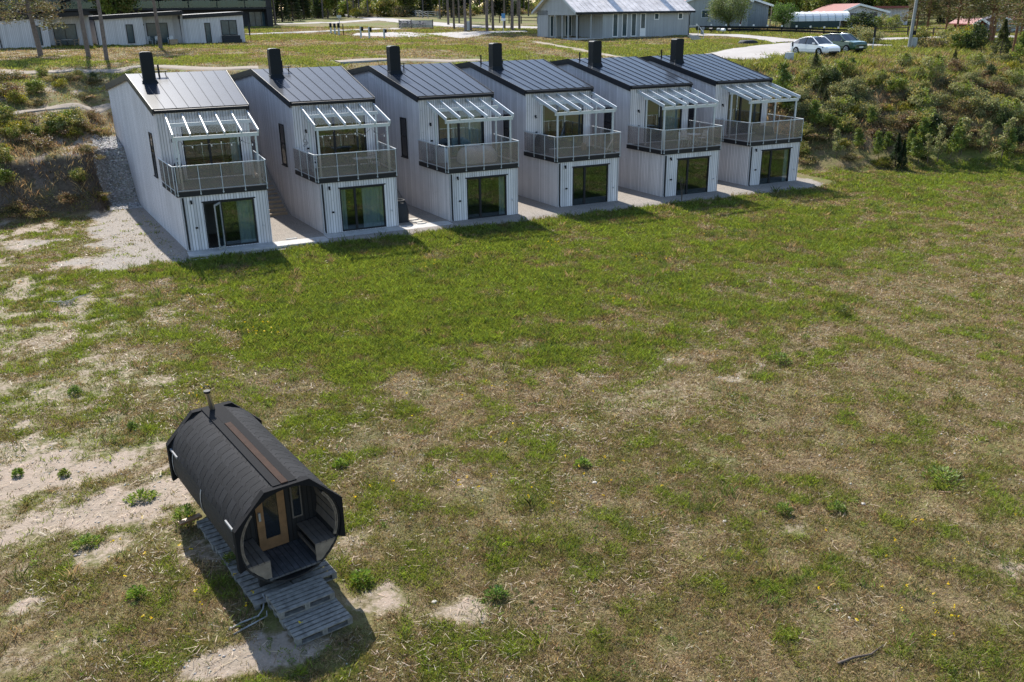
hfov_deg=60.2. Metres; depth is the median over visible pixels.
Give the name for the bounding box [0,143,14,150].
leafy shrub
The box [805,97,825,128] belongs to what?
sapling
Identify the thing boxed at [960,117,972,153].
sapling
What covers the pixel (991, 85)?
dry shrub
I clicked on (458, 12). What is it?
pine tree
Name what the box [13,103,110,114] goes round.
footpath
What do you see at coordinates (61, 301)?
brushwood
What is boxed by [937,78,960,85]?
shrub
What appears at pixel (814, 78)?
leafy shrub
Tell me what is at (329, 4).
broadleaf tree
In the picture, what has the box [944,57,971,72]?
dry shrub
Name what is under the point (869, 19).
round tree
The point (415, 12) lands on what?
rail fence
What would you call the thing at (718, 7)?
willow tree
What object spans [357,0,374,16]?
leafy shrub
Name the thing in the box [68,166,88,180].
leafy shrub
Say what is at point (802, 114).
leafy shrub
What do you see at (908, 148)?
sapling
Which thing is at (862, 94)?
leafy shrub
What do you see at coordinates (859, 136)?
sapling
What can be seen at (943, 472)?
weed clump
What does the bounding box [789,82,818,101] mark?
leafy shrub
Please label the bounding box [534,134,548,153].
beanbag
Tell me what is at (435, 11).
shrub
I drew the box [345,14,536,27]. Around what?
gravel road
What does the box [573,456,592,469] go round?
weed clump
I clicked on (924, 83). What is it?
leafy shrub
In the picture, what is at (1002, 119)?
juniper
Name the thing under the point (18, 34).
terrace unit
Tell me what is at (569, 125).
balcony door
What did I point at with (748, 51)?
gravel road
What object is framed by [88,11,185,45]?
terrace unit
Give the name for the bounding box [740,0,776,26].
detached house
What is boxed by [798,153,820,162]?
shrub
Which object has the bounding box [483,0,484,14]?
pine tree
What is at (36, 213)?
shrub
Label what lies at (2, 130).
leafy shrub
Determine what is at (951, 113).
shrub
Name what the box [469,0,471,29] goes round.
pine tree
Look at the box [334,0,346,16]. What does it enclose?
juniper
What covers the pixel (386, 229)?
paving slab
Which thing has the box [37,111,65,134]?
leafy shrub
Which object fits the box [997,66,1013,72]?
dry shrub
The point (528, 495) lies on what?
yellow flowers
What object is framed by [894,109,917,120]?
dry shrub
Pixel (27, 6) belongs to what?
pine tree
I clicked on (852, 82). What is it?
leafy shrub
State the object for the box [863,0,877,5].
broadleaf tree
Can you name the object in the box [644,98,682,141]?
balcony door
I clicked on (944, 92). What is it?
shrub
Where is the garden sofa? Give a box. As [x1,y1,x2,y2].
[222,35,241,42]
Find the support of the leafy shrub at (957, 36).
on the ground at (380, 597)
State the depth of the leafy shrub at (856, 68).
70.28 m
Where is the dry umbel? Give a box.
[678,177,685,201]
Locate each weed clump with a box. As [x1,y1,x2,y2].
[11,467,24,477]
[56,467,71,478]
[67,384,84,394]
[67,532,105,549]
[121,584,152,600]
[122,488,162,505]
[127,421,136,429]
[171,503,198,529]
[221,550,236,572]
[330,458,348,469]
[349,568,376,591]
[481,584,513,603]
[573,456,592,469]
[766,352,793,365]
[772,502,794,519]
[824,499,846,513]
[834,304,851,316]
[921,464,972,494]
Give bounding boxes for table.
[352,157,364,172]
[363,156,374,171]
[687,133,700,145]
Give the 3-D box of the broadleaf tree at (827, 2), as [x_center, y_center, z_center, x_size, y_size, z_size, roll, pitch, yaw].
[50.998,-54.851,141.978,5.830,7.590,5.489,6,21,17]
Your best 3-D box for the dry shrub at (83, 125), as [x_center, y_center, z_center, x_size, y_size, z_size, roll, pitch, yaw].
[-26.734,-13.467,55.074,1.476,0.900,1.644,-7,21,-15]
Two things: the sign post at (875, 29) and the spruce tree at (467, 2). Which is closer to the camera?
the sign post at (875, 29)
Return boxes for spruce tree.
[272,0,290,21]
[282,0,302,20]
[297,0,311,18]
[417,0,434,16]
[440,0,462,17]
[459,0,471,9]
[488,0,502,15]
[494,0,508,15]
[497,0,510,14]
[845,0,861,3]
[935,0,952,22]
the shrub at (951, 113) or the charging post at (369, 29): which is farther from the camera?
the charging post at (369, 29)
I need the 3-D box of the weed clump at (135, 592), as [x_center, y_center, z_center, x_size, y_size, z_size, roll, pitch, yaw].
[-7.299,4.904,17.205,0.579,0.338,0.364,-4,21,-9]
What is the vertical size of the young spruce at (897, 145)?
2.468 m
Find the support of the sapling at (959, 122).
on the ground at (380, 597)
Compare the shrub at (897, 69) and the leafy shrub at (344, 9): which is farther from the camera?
the leafy shrub at (344, 9)
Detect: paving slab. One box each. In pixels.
[187,236,328,259]
[324,221,452,237]
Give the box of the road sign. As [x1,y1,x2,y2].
[501,13,504,30]
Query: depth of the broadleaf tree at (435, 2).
227.14 m
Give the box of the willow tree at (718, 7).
[705,0,752,28]
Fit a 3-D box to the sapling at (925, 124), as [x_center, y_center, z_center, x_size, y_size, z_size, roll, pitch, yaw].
[29.413,-14.866,62.841,1.410,2.432,1.087,9,22,23]
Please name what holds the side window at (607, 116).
in the terrace house at (650, 101)
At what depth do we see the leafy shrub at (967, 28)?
89.26 m
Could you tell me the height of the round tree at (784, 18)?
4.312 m
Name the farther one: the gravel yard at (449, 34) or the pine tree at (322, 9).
the pine tree at (322, 9)
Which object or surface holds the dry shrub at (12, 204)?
on the ground at (380, 597)
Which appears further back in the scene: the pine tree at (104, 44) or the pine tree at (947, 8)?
the pine tree at (947, 8)
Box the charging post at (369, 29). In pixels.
[368,27,371,37]
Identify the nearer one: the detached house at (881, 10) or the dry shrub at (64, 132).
the dry shrub at (64, 132)
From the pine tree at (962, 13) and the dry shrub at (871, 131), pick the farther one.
the pine tree at (962, 13)
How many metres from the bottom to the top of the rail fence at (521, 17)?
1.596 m
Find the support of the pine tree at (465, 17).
on the ground at (380, 597)
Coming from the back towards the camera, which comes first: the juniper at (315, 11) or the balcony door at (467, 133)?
the juniper at (315, 11)
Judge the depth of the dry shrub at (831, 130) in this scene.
64.43 m
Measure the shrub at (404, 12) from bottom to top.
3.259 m
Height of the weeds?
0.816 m
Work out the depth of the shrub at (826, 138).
64.22 m
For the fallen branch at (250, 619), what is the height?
0.127 m
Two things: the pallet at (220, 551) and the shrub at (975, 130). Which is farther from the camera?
the shrub at (975, 130)
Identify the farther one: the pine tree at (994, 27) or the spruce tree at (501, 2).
the spruce tree at (501, 2)
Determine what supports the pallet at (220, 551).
on the ground at (380, 597)
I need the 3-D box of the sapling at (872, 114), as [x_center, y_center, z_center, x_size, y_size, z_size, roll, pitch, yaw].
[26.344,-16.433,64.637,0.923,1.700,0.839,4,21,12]
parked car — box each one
[790,36,839,55]
[823,33,866,52]
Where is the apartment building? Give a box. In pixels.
[0,0,273,26]
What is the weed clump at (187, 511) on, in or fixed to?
on the ground at (380, 597)
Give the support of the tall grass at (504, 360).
on the ground at (380, 597)
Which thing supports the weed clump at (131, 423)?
on the ground at (380, 597)
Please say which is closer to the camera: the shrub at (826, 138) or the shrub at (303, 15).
the shrub at (826, 138)
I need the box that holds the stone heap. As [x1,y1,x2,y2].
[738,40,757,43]
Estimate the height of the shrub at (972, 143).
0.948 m
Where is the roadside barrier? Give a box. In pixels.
[696,24,850,33]
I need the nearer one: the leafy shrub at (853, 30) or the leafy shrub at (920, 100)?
the leafy shrub at (920, 100)
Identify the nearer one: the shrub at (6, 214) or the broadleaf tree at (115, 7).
the shrub at (6, 214)
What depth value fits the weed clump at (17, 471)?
21.91 m
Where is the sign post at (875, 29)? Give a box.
[872,27,876,48]
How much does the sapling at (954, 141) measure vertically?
2.454 m
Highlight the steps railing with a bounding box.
[688,26,703,39]
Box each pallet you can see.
[196,518,225,550]
[215,543,238,578]
[234,571,292,609]
[266,574,334,619]
[268,586,335,624]
[281,598,352,646]
[290,559,336,585]
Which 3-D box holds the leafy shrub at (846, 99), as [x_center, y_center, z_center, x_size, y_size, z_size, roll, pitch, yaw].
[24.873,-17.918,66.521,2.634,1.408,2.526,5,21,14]
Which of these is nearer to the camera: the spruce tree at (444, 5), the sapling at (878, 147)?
the sapling at (878, 147)
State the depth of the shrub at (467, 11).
200.61 m
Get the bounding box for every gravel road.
[276,19,377,24]
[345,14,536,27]
[689,33,797,42]
[707,43,882,59]
[859,35,1013,39]
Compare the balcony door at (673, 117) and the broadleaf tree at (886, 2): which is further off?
the broadleaf tree at (886, 2)
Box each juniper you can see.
[89,71,97,77]
[309,0,328,17]
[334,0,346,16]
[508,0,521,15]
[826,63,842,84]
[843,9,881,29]
[926,112,947,130]
[960,20,993,49]
[984,61,999,75]
[994,103,1015,127]
[1010,126,1023,143]
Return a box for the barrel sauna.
[166,385,345,586]
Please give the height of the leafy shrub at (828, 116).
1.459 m
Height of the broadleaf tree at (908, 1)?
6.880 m
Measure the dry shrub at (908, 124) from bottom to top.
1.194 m
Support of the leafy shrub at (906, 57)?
on the ground at (380, 597)
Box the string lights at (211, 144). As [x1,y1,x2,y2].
[177,137,254,158]
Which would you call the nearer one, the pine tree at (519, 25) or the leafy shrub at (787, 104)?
the leafy shrub at (787, 104)
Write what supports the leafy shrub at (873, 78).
on the ground at (380, 597)
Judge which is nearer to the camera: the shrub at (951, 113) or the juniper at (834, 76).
the shrub at (951, 113)
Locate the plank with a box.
[178,513,201,525]
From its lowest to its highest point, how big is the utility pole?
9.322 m
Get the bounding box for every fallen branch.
[229,594,266,634]
[836,644,883,664]
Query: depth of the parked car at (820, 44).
78.69 m
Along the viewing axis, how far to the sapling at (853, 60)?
71.33 m
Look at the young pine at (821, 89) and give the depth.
67.33 m
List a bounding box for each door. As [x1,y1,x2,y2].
[181,123,243,178]
[201,197,258,247]
[214,202,225,249]
[255,490,288,550]
[314,115,367,166]
[338,183,386,230]
[438,109,484,157]
[465,174,507,218]
[543,103,583,148]
[550,15,556,36]
[565,15,571,36]
[572,163,609,205]
[640,13,645,35]
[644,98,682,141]
[676,155,710,194]
[726,92,761,134]
[759,147,792,183]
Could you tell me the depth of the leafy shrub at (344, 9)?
217.71 m
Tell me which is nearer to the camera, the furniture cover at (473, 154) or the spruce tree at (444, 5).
the furniture cover at (473, 154)
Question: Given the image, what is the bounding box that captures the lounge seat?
[756,125,773,135]
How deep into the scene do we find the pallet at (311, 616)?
16.29 m
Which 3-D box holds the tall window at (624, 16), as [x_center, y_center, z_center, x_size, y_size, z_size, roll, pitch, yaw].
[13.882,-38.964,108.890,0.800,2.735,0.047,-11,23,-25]
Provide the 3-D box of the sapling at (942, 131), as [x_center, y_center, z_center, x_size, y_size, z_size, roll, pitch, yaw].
[29.520,-13.712,60.955,1.180,2.788,1.308,1,21,5]
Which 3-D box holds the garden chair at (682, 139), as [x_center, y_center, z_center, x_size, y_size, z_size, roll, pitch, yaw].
[10.519,-12.389,54.244,0.554,0.858,0.530,-8,22,-19]
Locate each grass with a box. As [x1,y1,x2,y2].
[0,22,1023,207]
[0,152,1023,681]
[0,168,1023,681]
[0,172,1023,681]
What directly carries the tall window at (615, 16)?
in the detached house at (596, 19)
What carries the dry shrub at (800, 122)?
on the ground at (380, 597)
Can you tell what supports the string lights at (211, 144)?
hanging from the terrace house at (218, 198)
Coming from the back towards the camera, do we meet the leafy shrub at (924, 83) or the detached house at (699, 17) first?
the detached house at (699, 17)
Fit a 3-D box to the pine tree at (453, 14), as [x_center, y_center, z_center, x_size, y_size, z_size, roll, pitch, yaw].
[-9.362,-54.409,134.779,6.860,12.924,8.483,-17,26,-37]
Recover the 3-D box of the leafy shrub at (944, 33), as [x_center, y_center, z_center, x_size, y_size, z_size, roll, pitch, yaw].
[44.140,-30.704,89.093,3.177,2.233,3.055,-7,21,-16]
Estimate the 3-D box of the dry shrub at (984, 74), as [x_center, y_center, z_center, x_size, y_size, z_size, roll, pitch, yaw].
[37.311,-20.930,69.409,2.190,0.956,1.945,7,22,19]
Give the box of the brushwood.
[45,294,86,305]
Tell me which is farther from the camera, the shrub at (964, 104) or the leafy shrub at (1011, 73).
the leafy shrub at (1011, 73)
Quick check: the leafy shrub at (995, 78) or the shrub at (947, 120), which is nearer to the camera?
the shrub at (947, 120)
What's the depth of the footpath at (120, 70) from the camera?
66.97 m
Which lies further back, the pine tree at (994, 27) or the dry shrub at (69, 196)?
the pine tree at (994, 27)
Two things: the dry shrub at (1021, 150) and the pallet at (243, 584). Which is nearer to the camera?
the pallet at (243, 584)
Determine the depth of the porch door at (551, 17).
112.30 m
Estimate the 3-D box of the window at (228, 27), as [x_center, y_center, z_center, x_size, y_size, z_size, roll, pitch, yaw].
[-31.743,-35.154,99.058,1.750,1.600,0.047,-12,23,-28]
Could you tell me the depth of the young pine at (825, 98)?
66.65 m
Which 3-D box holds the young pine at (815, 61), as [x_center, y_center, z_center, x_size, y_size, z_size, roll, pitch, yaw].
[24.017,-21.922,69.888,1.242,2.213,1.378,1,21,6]
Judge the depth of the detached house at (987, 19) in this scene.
115.58 m
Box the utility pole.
[907,0,918,47]
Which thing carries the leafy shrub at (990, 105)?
on the ground at (380, 597)
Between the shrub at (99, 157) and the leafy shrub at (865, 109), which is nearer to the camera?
the shrub at (99, 157)
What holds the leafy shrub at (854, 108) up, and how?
on the ground at (380, 597)
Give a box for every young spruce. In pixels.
[885,133,903,168]
[895,139,907,170]
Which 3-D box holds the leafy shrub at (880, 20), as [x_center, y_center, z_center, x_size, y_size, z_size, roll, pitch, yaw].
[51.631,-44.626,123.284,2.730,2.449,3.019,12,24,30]
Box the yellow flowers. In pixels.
[110,231,1015,635]
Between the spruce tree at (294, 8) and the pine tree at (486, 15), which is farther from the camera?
the spruce tree at (294, 8)
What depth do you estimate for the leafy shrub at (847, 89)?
67.52 m
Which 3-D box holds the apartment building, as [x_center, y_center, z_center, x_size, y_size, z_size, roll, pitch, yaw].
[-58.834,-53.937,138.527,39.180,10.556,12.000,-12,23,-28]
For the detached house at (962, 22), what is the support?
on the ground at (380, 597)
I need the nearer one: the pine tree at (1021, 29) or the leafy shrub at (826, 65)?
the leafy shrub at (826, 65)
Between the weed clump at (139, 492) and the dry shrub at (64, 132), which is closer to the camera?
the weed clump at (139, 492)
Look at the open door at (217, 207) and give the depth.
42.49 m
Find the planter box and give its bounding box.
[169,39,177,44]
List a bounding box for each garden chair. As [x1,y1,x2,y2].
[173,162,184,182]
[308,154,318,171]
[351,153,363,169]
[369,151,381,167]
[678,132,688,146]
[680,130,690,143]
[696,130,707,145]
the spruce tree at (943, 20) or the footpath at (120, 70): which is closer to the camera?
the footpath at (120, 70)
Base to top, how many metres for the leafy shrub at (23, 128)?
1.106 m
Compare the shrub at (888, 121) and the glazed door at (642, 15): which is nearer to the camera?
the shrub at (888, 121)
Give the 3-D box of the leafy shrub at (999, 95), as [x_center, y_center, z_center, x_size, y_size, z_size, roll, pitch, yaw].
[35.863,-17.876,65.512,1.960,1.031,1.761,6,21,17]
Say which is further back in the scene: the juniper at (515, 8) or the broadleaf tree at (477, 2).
the broadleaf tree at (477, 2)
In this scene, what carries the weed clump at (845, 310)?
on the ground at (380, 597)
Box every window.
[35,25,42,45]
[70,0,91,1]
[125,24,134,42]
[148,132,157,178]
[204,23,211,42]
[220,20,237,34]
[248,11,264,26]
[278,123,287,166]
[289,486,302,517]
[400,117,408,158]
[503,110,510,148]
[603,105,612,141]
[612,14,617,36]
[621,14,627,36]
[631,13,636,36]
[654,13,658,19]
[678,13,682,18]
[687,100,694,132]
[701,10,709,17]
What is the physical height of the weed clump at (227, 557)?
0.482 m
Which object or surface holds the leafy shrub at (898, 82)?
on the ground at (380, 597)
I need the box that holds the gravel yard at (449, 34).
[353,31,527,37]
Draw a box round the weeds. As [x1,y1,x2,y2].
[0,180,1023,681]
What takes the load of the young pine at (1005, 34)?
on the ground at (380, 597)
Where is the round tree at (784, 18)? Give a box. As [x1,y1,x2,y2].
[769,0,805,26]
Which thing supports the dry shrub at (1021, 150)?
on the ground at (380, 597)
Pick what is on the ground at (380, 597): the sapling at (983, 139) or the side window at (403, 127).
the sapling at (983, 139)
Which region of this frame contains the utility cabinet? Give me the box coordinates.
[785,52,793,59]
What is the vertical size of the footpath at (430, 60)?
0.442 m
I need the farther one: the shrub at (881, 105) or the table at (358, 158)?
the shrub at (881, 105)
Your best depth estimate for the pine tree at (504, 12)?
133.84 m
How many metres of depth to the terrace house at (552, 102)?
52.89 m
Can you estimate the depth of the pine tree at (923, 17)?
97.61 m
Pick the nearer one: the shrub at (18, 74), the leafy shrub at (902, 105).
the shrub at (18, 74)
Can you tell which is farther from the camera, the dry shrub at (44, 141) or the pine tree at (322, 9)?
the pine tree at (322, 9)
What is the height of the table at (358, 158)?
0.706 m
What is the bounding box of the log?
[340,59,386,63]
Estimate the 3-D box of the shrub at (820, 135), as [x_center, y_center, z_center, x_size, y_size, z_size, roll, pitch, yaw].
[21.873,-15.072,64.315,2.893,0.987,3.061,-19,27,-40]
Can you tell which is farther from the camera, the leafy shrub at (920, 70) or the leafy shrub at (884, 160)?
the leafy shrub at (920, 70)
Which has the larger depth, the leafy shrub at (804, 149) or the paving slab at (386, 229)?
the leafy shrub at (804, 149)
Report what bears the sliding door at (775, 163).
in the terrace house at (748, 156)
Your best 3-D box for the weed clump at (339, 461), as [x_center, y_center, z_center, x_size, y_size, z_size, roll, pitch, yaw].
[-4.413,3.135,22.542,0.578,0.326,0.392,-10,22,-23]
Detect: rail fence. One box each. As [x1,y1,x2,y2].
[408,10,438,18]
[490,16,536,23]
[867,26,909,34]
[914,27,1023,35]
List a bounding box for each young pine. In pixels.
[809,50,818,72]
[816,83,824,100]
[820,90,828,104]
[951,50,957,61]
[987,19,1012,59]
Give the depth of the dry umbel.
52.30 m
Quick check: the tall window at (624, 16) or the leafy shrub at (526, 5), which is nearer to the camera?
the tall window at (624, 16)
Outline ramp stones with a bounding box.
[89,134,142,209]
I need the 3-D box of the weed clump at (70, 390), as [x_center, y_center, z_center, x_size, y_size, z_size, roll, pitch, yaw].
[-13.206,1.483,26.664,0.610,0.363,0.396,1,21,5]
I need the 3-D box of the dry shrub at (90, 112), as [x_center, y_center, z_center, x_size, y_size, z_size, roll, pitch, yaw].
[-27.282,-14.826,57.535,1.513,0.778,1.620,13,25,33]
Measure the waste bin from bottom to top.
1.176 m
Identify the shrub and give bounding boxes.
[0,70,17,80]
[0,78,25,98]
[0,102,18,114]
[0,109,17,120]
[0,114,13,124]
[0,119,14,127]
[0,127,8,136]
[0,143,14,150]
[0,144,14,162]
[0,163,17,185]
[0,206,25,219]
[2,89,28,104]
[2,198,31,212]
[3,123,22,138]
[4,71,34,78]
[4,119,27,134]
[12,111,41,121]
[14,117,31,128]
[15,131,42,143]
[20,207,52,217]
[23,76,46,93]
[24,97,50,105]
[25,134,65,149]
[26,123,42,136]
[34,64,48,77]
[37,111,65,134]
[40,73,63,80]
[40,111,72,128]
[47,114,82,134]
[51,77,67,87]
[52,124,80,136]
[54,191,83,203]
[56,72,82,80]
[60,104,89,129]
[60,126,79,137]
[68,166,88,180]
[70,68,86,79]
[72,144,98,152]
[73,91,99,99]
[73,119,93,130]
[73,127,85,136]
[83,109,104,118]
[84,76,104,83]
[84,124,110,133]
[93,191,108,196]
[95,154,105,159]
[289,11,305,18]
[316,5,334,17]
[337,0,357,16]
[349,7,363,17]
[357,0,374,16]
[358,11,375,16]
[368,0,397,16]
[384,5,420,16]
[388,0,417,16]
[413,0,424,15]
[429,6,442,15]
[443,6,474,16]
[466,3,482,15]
[520,0,532,13]
[520,8,527,14]
[774,93,796,108]
[786,96,824,115]
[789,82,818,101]
[790,100,826,121]
[791,115,817,128]
[791,121,816,139]
[794,128,832,140]
[797,67,815,79]
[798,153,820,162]
[799,140,811,155]
[803,53,824,65]
[805,65,828,80]
[806,72,822,85]
[815,62,833,77]
[817,133,832,140]
[818,98,844,115]
[819,107,838,126]
[824,127,839,135]
[826,93,859,112]
[827,79,857,98]
[828,112,856,132]
[835,55,855,75]
[838,75,874,92]
[838,152,863,160]
[839,137,851,146]
[841,103,862,117]
[846,24,873,38]
[848,101,882,118]
[850,88,869,102]
[852,65,858,74]
[857,99,892,109]
[858,25,887,43]
[863,124,893,135]
[866,73,879,84]
[868,115,907,126]
[869,155,892,166]
[872,68,889,80]
[873,13,889,28]
[873,130,907,139]
[877,14,904,29]
[883,73,911,91]
[883,103,897,110]
[886,65,912,74]
[887,95,906,101]
[894,52,917,66]
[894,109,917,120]
[894,110,914,117]
[897,100,914,111]
[898,118,922,128]
[904,25,931,42]
[904,83,929,104]
[905,106,937,131]
[906,65,925,76]
[907,90,935,113]
[916,78,931,90]
[917,36,950,47]
[918,52,951,76]
[918,106,939,116]
[922,89,951,106]
[923,125,946,141]
[932,90,950,96]
[935,25,955,42]
[935,114,958,126]
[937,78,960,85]
[940,111,959,118]
[943,24,972,48]
[943,97,974,110]
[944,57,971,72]
[947,78,978,99]
[952,23,986,41]
[959,69,984,83]
[961,87,990,104]
[962,51,988,65]
[966,126,984,133]
[966,135,980,146]
[967,89,1007,115]
[977,69,1000,78]
[980,79,1010,92]
[984,74,1007,85]
[986,82,1018,95]
[989,92,1006,101]
[989,139,1019,149]
[990,97,1023,118]
[994,52,1011,62]
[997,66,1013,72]
[998,59,1019,69]
[1002,96,1014,107]
[1003,67,1023,83]
[1011,87,1023,98]
[1014,143,1023,153]
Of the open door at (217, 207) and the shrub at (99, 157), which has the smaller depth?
the open door at (217, 207)
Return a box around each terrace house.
[105,51,272,250]
[230,48,398,233]
[347,45,518,220]
[454,43,620,206]
[550,41,722,196]
[639,38,803,185]
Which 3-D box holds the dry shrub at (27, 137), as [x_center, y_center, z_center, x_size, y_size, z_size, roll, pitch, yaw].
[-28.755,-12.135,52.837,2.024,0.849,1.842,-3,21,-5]
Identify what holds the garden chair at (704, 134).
on the terrace house at (650, 101)
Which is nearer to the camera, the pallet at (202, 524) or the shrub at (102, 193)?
the pallet at (202, 524)
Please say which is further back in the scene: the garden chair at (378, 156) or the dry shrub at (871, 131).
the dry shrub at (871, 131)
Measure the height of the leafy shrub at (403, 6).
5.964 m
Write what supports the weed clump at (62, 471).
on the ground at (380, 597)
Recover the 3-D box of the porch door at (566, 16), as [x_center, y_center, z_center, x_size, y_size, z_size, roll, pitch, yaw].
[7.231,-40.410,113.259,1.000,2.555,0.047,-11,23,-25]
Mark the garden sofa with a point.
(231, 38)
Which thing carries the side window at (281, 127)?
in the terrace house at (290, 110)
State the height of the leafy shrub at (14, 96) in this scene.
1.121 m
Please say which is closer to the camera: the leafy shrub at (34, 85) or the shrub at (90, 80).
the leafy shrub at (34, 85)
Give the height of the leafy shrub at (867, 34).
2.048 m
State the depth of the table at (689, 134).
54.42 m
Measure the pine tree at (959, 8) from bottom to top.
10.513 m
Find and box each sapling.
[771,61,793,97]
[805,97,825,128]
[832,128,845,158]
[849,56,856,63]
[851,128,867,151]
[865,105,877,122]
[871,129,885,159]
[883,131,893,150]
[903,127,916,146]
[906,135,926,162]
[906,141,915,157]
[916,114,933,147]
[919,133,937,162]
[932,123,947,161]
[947,124,963,158]
[950,115,965,137]
[956,124,967,152]
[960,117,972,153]
[974,120,993,153]
[992,117,1018,157]
[1004,127,1019,158]
[1009,29,1023,65]
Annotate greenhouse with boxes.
[783,11,851,27]
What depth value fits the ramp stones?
53.77 m
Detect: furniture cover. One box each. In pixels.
[433,146,447,162]
[456,145,496,163]
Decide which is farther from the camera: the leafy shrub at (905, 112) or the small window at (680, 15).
the small window at (680, 15)
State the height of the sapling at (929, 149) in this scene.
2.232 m
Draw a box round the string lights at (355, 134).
[322,128,385,138]
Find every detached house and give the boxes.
[531,0,695,39]
[685,0,753,27]
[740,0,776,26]
[811,3,913,25]
[949,18,989,29]
[985,13,1022,31]
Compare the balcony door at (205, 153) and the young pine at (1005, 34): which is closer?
the balcony door at (205, 153)
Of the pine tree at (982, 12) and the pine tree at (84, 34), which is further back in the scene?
the pine tree at (982, 12)
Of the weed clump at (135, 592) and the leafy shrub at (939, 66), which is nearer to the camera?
the weed clump at (135, 592)
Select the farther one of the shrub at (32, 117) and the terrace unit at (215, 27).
the terrace unit at (215, 27)
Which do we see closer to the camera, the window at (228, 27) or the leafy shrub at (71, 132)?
the leafy shrub at (71, 132)
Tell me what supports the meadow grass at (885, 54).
on the ground at (380, 597)
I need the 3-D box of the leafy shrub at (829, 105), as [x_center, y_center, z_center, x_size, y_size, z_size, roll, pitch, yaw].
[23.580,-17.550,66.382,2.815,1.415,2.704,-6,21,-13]
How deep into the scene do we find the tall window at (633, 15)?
109.43 m
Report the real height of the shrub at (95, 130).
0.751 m
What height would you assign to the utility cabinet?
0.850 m
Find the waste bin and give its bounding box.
[398,200,408,222]
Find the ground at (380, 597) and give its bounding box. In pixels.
[0,9,1023,681]
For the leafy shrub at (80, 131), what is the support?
on the ground at (380, 597)
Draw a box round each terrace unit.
[0,11,92,48]
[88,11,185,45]
[177,11,244,42]
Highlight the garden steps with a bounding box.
[261,178,287,215]
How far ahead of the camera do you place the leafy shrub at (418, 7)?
224.00 m
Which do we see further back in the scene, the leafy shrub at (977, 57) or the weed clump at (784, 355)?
the leafy shrub at (977, 57)
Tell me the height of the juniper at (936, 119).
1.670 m
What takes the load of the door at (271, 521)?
in the barrel sauna
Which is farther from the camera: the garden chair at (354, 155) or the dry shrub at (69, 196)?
the dry shrub at (69, 196)
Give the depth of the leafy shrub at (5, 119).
53.81 m
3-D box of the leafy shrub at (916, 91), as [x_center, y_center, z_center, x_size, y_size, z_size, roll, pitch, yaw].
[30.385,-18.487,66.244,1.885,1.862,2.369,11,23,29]
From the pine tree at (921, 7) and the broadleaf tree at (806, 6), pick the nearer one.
the pine tree at (921, 7)
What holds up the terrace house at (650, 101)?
on the ground at (380, 597)
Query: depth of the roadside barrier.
116.81 m
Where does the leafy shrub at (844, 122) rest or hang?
on the ground at (380, 597)
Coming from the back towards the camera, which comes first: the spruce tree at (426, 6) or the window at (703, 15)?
the spruce tree at (426, 6)
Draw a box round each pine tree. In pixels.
[0,0,70,55]
[77,0,90,56]
[96,0,108,59]
[152,0,162,48]
[272,0,276,24]
[321,0,323,18]
[446,0,449,24]
[452,0,454,28]
[458,0,459,22]
[463,0,466,31]
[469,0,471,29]
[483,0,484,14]
[485,0,488,30]
[491,0,493,29]
[500,0,505,27]
[510,0,513,29]
[518,0,520,28]
[897,0,938,29]
[900,0,954,30]
[926,0,969,29]
[927,0,986,28]
[955,0,990,30]
[958,0,1020,41]
[959,0,1017,40]
[979,1,1017,32]
[986,0,1023,51]
[990,1,1023,29]
[993,0,1023,42]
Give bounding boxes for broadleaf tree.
[88,0,142,14]
[318,0,343,17]
[348,0,363,4]
[396,0,418,16]
[430,0,441,7]
[471,0,482,6]
[765,0,786,15]
[766,0,796,10]
[785,0,805,11]
[799,0,813,11]
[809,0,836,10]
[812,0,846,6]
[844,0,868,4]
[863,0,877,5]
[873,0,910,5]
[902,0,925,16]
[926,0,955,22]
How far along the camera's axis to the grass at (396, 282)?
28.36 m
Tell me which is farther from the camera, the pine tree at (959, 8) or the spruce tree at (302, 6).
the spruce tree at (302, 6)
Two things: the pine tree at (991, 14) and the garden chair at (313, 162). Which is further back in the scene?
the pine tree at (991, 14)
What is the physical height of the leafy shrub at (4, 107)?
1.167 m
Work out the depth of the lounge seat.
58.81 m
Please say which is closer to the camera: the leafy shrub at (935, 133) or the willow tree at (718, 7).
the leafy shrub at (935, 133)
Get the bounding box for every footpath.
[5,65,258,74]
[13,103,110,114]
[250,28,401,34]
[334,58,482,61]
[534,41,619,56]
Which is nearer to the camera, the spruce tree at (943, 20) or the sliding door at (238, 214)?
the sliding door at (238, 214)
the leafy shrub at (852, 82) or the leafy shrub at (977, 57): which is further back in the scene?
the leafy shrub at (977, 57)
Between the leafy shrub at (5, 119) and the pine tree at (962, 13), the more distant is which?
the pine tree at (962, 13)
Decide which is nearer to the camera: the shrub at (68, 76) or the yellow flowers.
the yellow flowers
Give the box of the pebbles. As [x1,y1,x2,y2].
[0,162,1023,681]
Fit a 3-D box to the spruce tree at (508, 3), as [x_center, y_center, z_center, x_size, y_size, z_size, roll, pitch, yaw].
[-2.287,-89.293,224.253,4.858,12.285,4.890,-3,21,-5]
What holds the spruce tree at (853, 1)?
on the ground at (380, 597)

